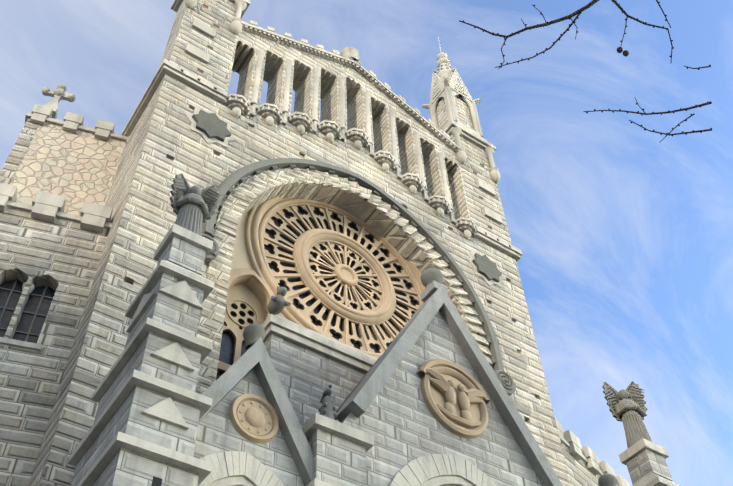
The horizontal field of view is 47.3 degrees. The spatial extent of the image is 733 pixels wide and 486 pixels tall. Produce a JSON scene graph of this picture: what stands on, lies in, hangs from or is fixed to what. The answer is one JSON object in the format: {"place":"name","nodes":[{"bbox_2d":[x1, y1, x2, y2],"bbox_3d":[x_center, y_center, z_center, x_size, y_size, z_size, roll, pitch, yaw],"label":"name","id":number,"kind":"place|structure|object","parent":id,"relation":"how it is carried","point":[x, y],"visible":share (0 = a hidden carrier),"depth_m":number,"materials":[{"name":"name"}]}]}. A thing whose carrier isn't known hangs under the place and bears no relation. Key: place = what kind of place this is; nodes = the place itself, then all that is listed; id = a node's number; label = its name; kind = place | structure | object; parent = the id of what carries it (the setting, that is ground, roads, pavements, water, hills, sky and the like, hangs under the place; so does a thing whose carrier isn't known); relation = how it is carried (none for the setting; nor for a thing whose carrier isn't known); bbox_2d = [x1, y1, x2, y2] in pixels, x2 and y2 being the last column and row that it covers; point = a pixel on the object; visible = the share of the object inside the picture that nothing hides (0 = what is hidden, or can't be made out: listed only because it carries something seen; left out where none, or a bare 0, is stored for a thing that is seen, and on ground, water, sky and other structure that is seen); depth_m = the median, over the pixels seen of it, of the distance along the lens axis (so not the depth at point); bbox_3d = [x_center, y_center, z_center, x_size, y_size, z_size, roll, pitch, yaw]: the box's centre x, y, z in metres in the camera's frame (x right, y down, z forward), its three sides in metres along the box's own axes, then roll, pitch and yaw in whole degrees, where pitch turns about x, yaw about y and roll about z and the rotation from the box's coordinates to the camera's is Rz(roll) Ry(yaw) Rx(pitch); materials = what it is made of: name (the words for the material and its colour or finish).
{"place":"outdoors","nodes":[
{"label":"outdoors","id":0,"kind":"place"},
{"bbox_2d":[0,84,129,485],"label":"side wing","id":1,"kind":"structure","parent":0,"point":[57,176],"depth_m":29.71,"materials":[{"name":"beige stone"}]},
{"bbox_2d":[31,74,571,485],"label":"facade wall","id":2,"kind":"structure","parent":0,"point":[171,145],"depth_m":35.77,"materials":[{"name":"beige stone"}]},
{"bbox_2d":[0,0,732,485],"label":"sky","id":3,"kind":"structure","parent":0,"point":[624,236],"materials":[{"name":"blue"}]},
{"bbox_2d":[459,0,711,142],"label":"tree branches","id":4,"kind":"object","parent":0,"point":[584,8],"visible":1,"depth_m":6.82,"materials":[{"name":"brown plant"}]},
{"bbox_2d":[555,418,629,485],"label":"parapet wall","id":5,"kind":"structure","parent":0,"point":[585,467],"depth_m":41.68,"materials":[{"name":"beige stone"}]},
{"bbox_3d":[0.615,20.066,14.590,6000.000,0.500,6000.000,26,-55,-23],"label":"ground","id":6,"kind":"structure","parent":0,"visible":0},
{"bbox_2d":[28,93,154,485],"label":"buttress side","id":7,"kind":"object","parent":6,"relation":"on","point":[121,176],"depth_m":34.57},
{"bbox_2d":[215,268,280,380],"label":"lancet windows","id":8,"kind":"structure","parent":7,"relation":"attached to","point":[244,308],"depth_m":32.72,"materials":[{"name":"beige stone"}]},
{"bbox_2d":[229,211,287,321],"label":"recess infill wall","id":9,"kind":"structure","parent":7,"relation":"on","point":[240,259],"depth_m":34.00,"materials":[{"name":"beige stone"}]},
{"bbox_2d":[121,0,522,261],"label":"cornice","id":10,"kind":"object","parent":7,"relation":"on","point":[452,127],"visible":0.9,"depth_m":44.93,"materials":[{"name":"stone"}]},
{"bbox_2d":[422,38,483,138],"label":"pinnacle","id":11,"kind":"object","parent":10,"relation":"on","point":[451,98],"visible":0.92,"depth_m":57.35,"materials":[{"name":"stone"}]},
{"bbox_2d":[245,197,424,358],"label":"rose window","id":12,"kind":"structure","parent":7,"relation":"attached to","point":[340,275],"depth_m":37.30,"materials":[{"name":"beige stone"}]},
{"bbox_2d":[160,0,511,244],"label":"corner towers","id":13,"kind":"structure","parent":7,"relation":"on","point":[201,40],"depth_m":43.98,"materials":[{"name":"stone"}]},
{"bbox_2d":[185,107,503,287],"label":"star plaques","id":14,"kind":"object","parent":7,"relation":"attached to","point":[210,127],"visible":1,"depth_m":37.39,"materials":[{"name":"stone"}]},
{"bbox_2d":[225,30,469,219],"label":"arcade gallery","id":15,"kind":"object","parent":7,"relation":"on","point":[243,64],"visible":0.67,"depth_m":46.71,"materials":[{"name":"beige stone"}]},
{"bbox_2d":[224,20,476,238],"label":"colonnade","id":16,"kind":"object","parent":7,"relation":"attached to","point":[239,105],"visible":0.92,"depth_m":44.63,"materials":[{"name":"beige stone"}]},
{"bbox_2d":[195,158,515,395],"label":"arch","id":17,"kind":"structure","parent":7,"relation":"attached to","point":[243,195],"depth_m":37.64,"materials":[{"name":"stone"}]},
{"bbox_2d":[68,224,213,485],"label":"buttress pier","id":18,"kind":"structure","parent":6,"relation":"on","point":[153,407],"depth_m":19.38,"materials":[{"name":"stone"}]},
{"bbox_2d":[169,174,221,235],"bbox_3d":[-5.303,-0.983,25.281,1.575,3.262,0.821,26,-55,-23],"label":"angel","id":19,"kind":"object","parent":18,"relation":"on","point":[194,207],"visible":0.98,"depth_m":25.32,"materials":[{"name":"stone"}]},
{"bbox_2d":[193,267,616,485],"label":"porch gables","id":20,"kind":"object","parent":6,"relation":"on","point":[423,399],"visible":1,"depth_m":24.86,"materials":[{"name":"stone"}]},
{"bbox_2d":[320,384,331,402],"bbox_3d":[-1.151,4.284,23.792,0.220,0.326,0.617,26,-55,-23],"label":"pigeon","id":21,"kind":"object","parent":20,"relation":"on","point":[328,392],"visible":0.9,"depth_m":23.67,"materials":[{"name":"grey"}]},
{"bbox_2d":[619,438,679,485],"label":"buttress pier","id":22,"kind":"structure","parent":6,"relation":"on","point":[643,460],"depth_m":30.47,"materials":[{"name":"stone"}]},
{"bbox_2d":[602,381,651,448],"bbox_3d":[10.264,6.693,32.563,1.657,3.404,0.841,-3,-49,0],"label":"angel","id":23,"kind":"object","parent":22,"relation":"on","point":[627,408],"visible":0.92,"depth_m":32.58,"materials":[{"name":"stone"}]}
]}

